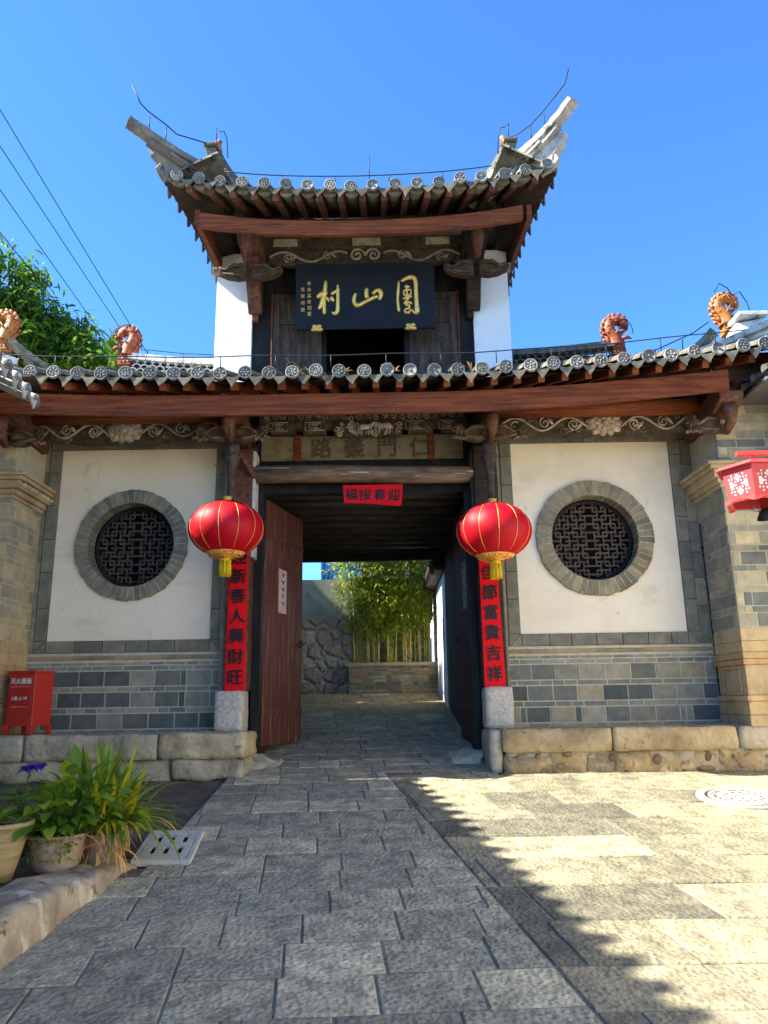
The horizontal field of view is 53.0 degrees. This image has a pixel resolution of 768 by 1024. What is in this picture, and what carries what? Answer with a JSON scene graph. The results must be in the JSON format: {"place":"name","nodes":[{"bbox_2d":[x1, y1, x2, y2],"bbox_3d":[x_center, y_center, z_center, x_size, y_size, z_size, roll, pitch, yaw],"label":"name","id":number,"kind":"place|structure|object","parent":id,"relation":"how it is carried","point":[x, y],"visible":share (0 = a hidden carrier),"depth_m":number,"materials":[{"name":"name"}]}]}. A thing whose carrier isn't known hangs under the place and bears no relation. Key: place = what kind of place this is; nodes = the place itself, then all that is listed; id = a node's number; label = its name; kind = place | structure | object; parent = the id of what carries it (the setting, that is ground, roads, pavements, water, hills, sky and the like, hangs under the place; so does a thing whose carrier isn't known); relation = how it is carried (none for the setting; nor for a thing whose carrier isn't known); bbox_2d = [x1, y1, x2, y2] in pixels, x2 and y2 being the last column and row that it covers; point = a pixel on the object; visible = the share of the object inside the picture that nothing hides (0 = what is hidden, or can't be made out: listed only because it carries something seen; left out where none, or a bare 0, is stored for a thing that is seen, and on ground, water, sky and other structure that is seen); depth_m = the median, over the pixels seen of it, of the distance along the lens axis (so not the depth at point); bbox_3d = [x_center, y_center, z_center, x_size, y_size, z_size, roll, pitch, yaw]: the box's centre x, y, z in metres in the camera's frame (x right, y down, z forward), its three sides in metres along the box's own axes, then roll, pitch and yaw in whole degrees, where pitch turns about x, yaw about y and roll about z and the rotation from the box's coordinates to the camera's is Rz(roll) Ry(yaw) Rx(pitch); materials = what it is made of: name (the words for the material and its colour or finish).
{"place":"outdoors","nodes":[
{"label":"outdoors","id":0,"kind":"place"},
{"bbox_2d":[0,232,53,299],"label":"overhead cable","id":1,"kind":"object","parent":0,"point":[22,260],"visible":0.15,"depth_m":12.51,"materials":[{"name":"black rubber"}]},
{"bbox_2d":[0,190,105,338],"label":"overhead cable","id":2,"kind":"object","parent":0,"point":[47,257],"visible":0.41,"depth_m":13.42,"materials":[{"name":"black rubber"}]},
{"bbox_2d":[0,146,127,339],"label":"overhead cable","id":3,"kind":"object","parent":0,"point":[57,233],"visible":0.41,"depth_m":13.61,"materials":[{"name":"black rubber"}]},
{"bbox_2d":[0,110,146,351],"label":"overhead cable","id":4,"kind":"object","parent":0,"point":[64,217],"visible":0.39,"depth_m":13.21,"materials":[{"name":"black rubber"}]},
{"bbox_2d":[0,693,501,868],"bbox_3d":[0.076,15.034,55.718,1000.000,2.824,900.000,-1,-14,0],"label":"ground","id":5,"kind":"structure","parent":0,"point":[197,795],"depth_m":6.09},
{"bbox_2d":[0,348,56,734],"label":"side house","id":6,"kind":"structure","parent":5,"relation":"on","point":[26,493],"depth_m":7.38,"materials":[{"name":"grey brick"}]},
{"bbox_2d":[0,858,82,887],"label":"flower bed","id":7,"kind":"object","parent":5,"relation":"on","point":[23,870],"depth_m":4.22,"materials":[{"name":"black soil"}]},
{"bbox_2d":[0,815,34,883],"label":"flower pot","id":8,"kind":"object","parent":7,"relation":"on","point":[10,852],"visible":0.81,"depth_m":3.93,"materials":[{"name":"ceramic"}]},
{"bbox_2d":[0,762,47,856],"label":"potted plant","id":9,"kind":"object","parent":8,"relation":"in","point":[30,767],"visible":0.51,"depth_m":4.81,"materials":[{"name":"terracotta"},{"name":"green leaf"},{"name":"purple petal"}]},
{"bbox_2d":[0,744,151,873],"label":"potted plant","id":10,"kind":"object","parent":7,"relation":"on","point":[48,850],"visible":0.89,"depth_m":4.15,"materials":[{"name":"green plant"}]},
{"bbox_2d":[0,234,111,369],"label":"mango tree","id":11,"kind":"object","parent":5,"relation":"on","point":[24,301],"visible":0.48,"depth_m":12.79,"materials":[{"name":"green plant"}]},
{"bbox_2d":[6,321,121,370],"bbox_3d":[-5.152,-0.080,12.249,2.231,6.195,1.489,-5,-15,16],"label":"tree","id":12,"kind":"object","parent":5,"relation":"on","point":[86,363],"visible":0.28,"depth_m":12.51,"materials":[{"name":"green plant"}]},
{"bbox_2d":[94,332,121,369],"bbox_3d":[-4.324,-0.060,11.855,0.534,5.929,0.552,11,-19,-41],"label":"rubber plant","id":13,"kind":"object","parent":5,"relation":"on","point":[108,345],"visible":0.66,"depth_m":12.38,"materials":[{"name":"green plant"}]},
{"bbox_2d":[321,562,345,579],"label":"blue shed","id":14,"kind":"structure","parent":5,"relation":"on","point":[326,566],"depth_m":14.55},
{"bbox_2d":[301,578,432,693],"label":"retaining wall","id":15,"kind":"structure","parent":5,"relation":"on","point":[327,653],"depth_m":13.57,"materials":[{"name":"grey stone"}]},
{"bbox_2d":[347,662,437,693],"bbox_3d":[0.186,2.953,13.238,1.640,0.710,0.280,-1,-14,0],"label":"brick planter","id":16,"kind":"object","parent":5,"relation":"on","point":[405,677],"visible":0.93,"depth_m":13.15,"materials":[{"name":"grey brick"}]},
{"bbox_2d":[319,561,435,666],"bbox_3d":[0.059,0.978,13.515,3.007,3.461,1.373,-1,-14,0],"label":"bamboo clump","id":17,"kind":"object","parent":16,"relation":"in","point":[383,575],"visible":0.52,"depth_m":13.38,"materials":[{"name":"green plant"}]},
{"bbox_2d":[368,561,430,632],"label":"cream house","id":18,"kind":"structure","parent":5,"relation":"on","point":[411,571],"depth_m":17.07,"materials":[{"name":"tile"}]},
{"bbox_2d":[409,561,429,577],"bbox_3d":[0.860,1.278,17.085,0.600,0.900,0.040,-1,-14,0],"label":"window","id":19,"kind":"structure","parent":18,"relation":"in","point":[429,561],"depth_m":17.06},
{"bbox_2d":[680,363,767,726],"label":"side house","id":20,"kind":"structure","parent":5,"relation":"on","point":[735,546],"depth_m":7.24,"materials":[{"name":"grey brick"}]},
{"bbox_2d":[699,524,720,701],"bbox_3d":[3.257,1.072,7.604,0.074,1.960,0.074,-1,-14,0],"label":"downpipe","id":21,"kind":"object","parent":20,"relation":"attached to","point":[717,679],"visible":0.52,"depth_m":7.64,"materials":[{"name":"metal"}]},
{"bbox_2d":[716,450,767,512],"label":"hexagonal lantern","id":22,"kind":"object","parent":20,"relation":"attached to","point":[746,483],"visible":0.98,"depth_m":5.67,"materials":[{"name":"red paint"}]},
{"bbox_2d":[750,505,767,520],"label":"spot lamp","id":23,"kind":"object","parent":20,"relation":"attached to","point":[763,514],"visible":1,"depth_m":5.71,"materials":[{"name":"metal"}]},
{"bbox_2d":[0,692,767,1023],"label":"stone paving","id":24,"kind":"structure","parent":0,"point":[600,914],"depth_m":3.81,"materials":[{"name":"grey stone"}]},
{"bbox_2d":[0,858,137,968],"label":"kerb wall","id":25,"kind":"structure","parent":24,"relation":"on","point":[35,909],"depth_m":3.60,"materials":[{"name":"beige stone"}]},
{"bbox_2d":[60,736,198,874],"bbox_3d":[-1.518,1.716,4.462,0.886,0.821,1.079,-1,-14,0],"label":"potted plant","id":26,"kind":"object","parent":24,"relation":"on","point":[99,847],"visible":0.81,"depth_m":4.37,"materials":[{"name":"green plant"}]},
{"bbox_2d":[131,830,203,866],"bbox_3d":[-1.323,2.069,4.747,0.347,0.113,0.658,0,-14,-6],"label":"drain grate","id":27,"kind":"object","parent":24,"relation":"on","point":[149,852],"visible":0.81,"depth_m":4.66,"materials":[{"name":"grey"}]},
{"bbox_2d":[250,753,282,769],"bbox_3d":[-1.125,2.436,7.232,0.343,0.322,0.462,-1,-14,0],"label":"threshold stone","id":28,"kind":"object","parent":24,"relation":"on","point":[260,761],"visible":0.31,"depth_m":7.19,"materials":[{"name":"grey stone"}]},
{"bbox_2d":[360,694,389,697],"bbox_3d":[-0.142,3.017,12.619,0.492,0.073,0.246,-1,-14,0],"label":"stone plank","id":29,"kind":"object","parent":24,"relation":"on","point":[374,695],"visible":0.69,"depth_m":12.51,"materials":[{"name":"grey stone"}]},
{"bbox_2d":[0,69,767,783],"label":"gatehouse","id":30,"kind":"object","parent":24,"relation":"on","point":[608,647],"visible":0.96,"depth_m":7.72,"materials":[{"name":"stone"}]},
{"bbox_2d":[2,670,55,734],"bbox_3d":[-3.255,1.752,7.069,0.337,0.570,0.267,-5,-14,15],"label":"fire extinguisher box","id":31,"kind":"object","parent":30,"relation":"on","point":[29,701],"visible":0.98,"depth_m":6.99,"materials":[{"name":"red metal"}]},
{"bbox_2d":[188,427,263,577],"bbox_3d":[-1.434,-0.108,7.041,0.675,1.420,0.675,-1,-14,0],"label":"red lantern","id":32,"kind":"object","parent":30,"relation":"hanging from","point":[226,530],"visible":1,"depth_m":6.75,"materials":[{"name":"fabric"}]},
{"bbox_2d":[224,553,247,690],"bbox_3d":[-1.417,1.001,7.418,0.197,1.410,0.022,-1,-14,0],"label":"couplet scroll","id":33,"kind":"object","parent":30,"relation":"on","point":[235,669],"visible":0.94,"depth_m":7.39,"materials":[{"name":"red paper"}]},
{"bbox_2d":[260,499,303,745],"bbox_3d":[-1.076,1.199,8.316,0.095,2.500,1.085,-5,-14,14],"label":"door leaf","id":34,"kind":"structure","parent":30,"relation":"in","point":[281,710],"depth_m":8.24,"materials":[{"name":"wood"}]},
{"bbox_2d":[278,569,286,613],"bbox_3d":[-1.095,0.862,8.326,0.008,0.470,0.220,-5,-14,14],"label":"door print","id":35,"kind":"object","parent":34,"relation":"attached to","point":[282,596],"depth_m":8.32},
{"bbox_2d":[270,292,320,393],"bbox_3d":[-0.962,-1.695,8.415,0.550,1.530,0.078,-1,-14,0],"label":"upper door","id":36,"kind":"structure","parent":30,"relation":"in","point":[287,340],"depth_m":8.45,"materials":[{"name":"brown wood"}]},
{"bbox_2d":[296,262,435,331],"bbox_3d":[-0.198,-2.283,8.227,1.485,0.747,0.177,-1,-14,0],"label":"name board","id":37,"kind":"object","parent":30,"relation":"attached to","point":[371,296],"visible":1,"depth_m":8.21,"materials":[{"name":"paint"}]},
{"bbox_2d":[343,484,402,505],"bbox_3d":[-0.112,-0.166,7.719,0.602,0.224,0.009,-1,-14,0],"label":"lintel banner","id":38,"kind":"object","parent":30,"relation":"attached to","point":[390,494],"visible":1,"depth_m":7.72,"materials":[{"name":"red paper"}]},
{"bbox_2d":[409,290,460,391],"bbox_3d":[0.558,-1.719,8.415,0.550,1.530,0.078,-1,-14,0],"label":"upper door","id":39,"kind":"structure","parent":30,"relation":"in","point":[445,338],"depth_m":8.45,"materials":[{"name":"brown wood"}]},
{"bbox_2d":[453,505,471,738],"bbox_3d":[0.871,1.170,8.341,0.095,2.480,1.082,0,-14,-3],"label":"door leaf","id":40,"kind":"structure","parent":30,"relation":"in","point":[462,640],"depth_m":8.49,"materials":[{"name":"wood"}]},
{"bbox_2d":[462,561,466,609],"bbox_3d":[0.866,0.792,8.316,0.008,0.500,0.250,0,-14,-3],"label":"door print","id":41,"kind":"object","parent":40,"relation":"attached to","point":[464,586],"depth_m":8.30},
{"bbox_2d":[479,560,505,686],"bbox_3d":[1.039,0.965,7.417,0.201,1.415,0.022,-1,-14,0],"label":"couplet scroll","id":42,"kind":"object","parent":30,"relation":"on","point":[494,665],"visible":0.7,"depth_m":7.37,"materials":[{"name":"red paper"}]},
{"bbox_2d":[456,429,531,579],"bbox_3d":[0.987,-0.088,7.006,0.675,1.420,0.675,-1,-14,0],"label":"red lantern","id":43,"kind":"object","parent":30,"relation":"hanging from","point":[493,532],"visible":1,"depth_m":6.71,"materials":[{"name":"red fabric"}]},
{"bbox_2d":[423,561,450,710],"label":"courtyard wall","id":44,"kind":"structure","parent":24,"relation":"on","point":[434,580],"depth_m":12.05,"materials":[{"name":"white plaster"},{"name":"grey tile"}]},
{"bbox_2d":[442,618,443,649],"bbox_3d":[0.898,1.851,11.676,0.006,0.470,0.160,-1,-14,0],"label":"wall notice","id":45,"kind":"object","parent":44,"relation":"attached to","point":[443,633],"depth_m":11.62,"materials":[{"name":"white paper"}]},
{"bbox_2d":[447,747,483,763],"bbox_3d":[0.775,2.360,7.291,0.355,0.239,0.358,-1,-14,0],"label":"threshold stone","id":46,"kind":"object","parent":24,"relation":"on","point":[466,755],"visible":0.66,"depth_m":7.19,"materials":[{"name":"grey stone"}]},
{"bbox_2d":[696,786,767,809],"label":"manhole cover","id":47,"kind":"object","parent":24,"relation":"on","point":[744,798],"visible":1,"depth_m":5.72,"materials":[{"name":"white metal"}]},
{"bbox_2d":[0,0,767,579],"label":"sky","id":48,"kind":"structure","parent":0,"point":[658,199],"materials":[{"name":"blue"}]}
]}

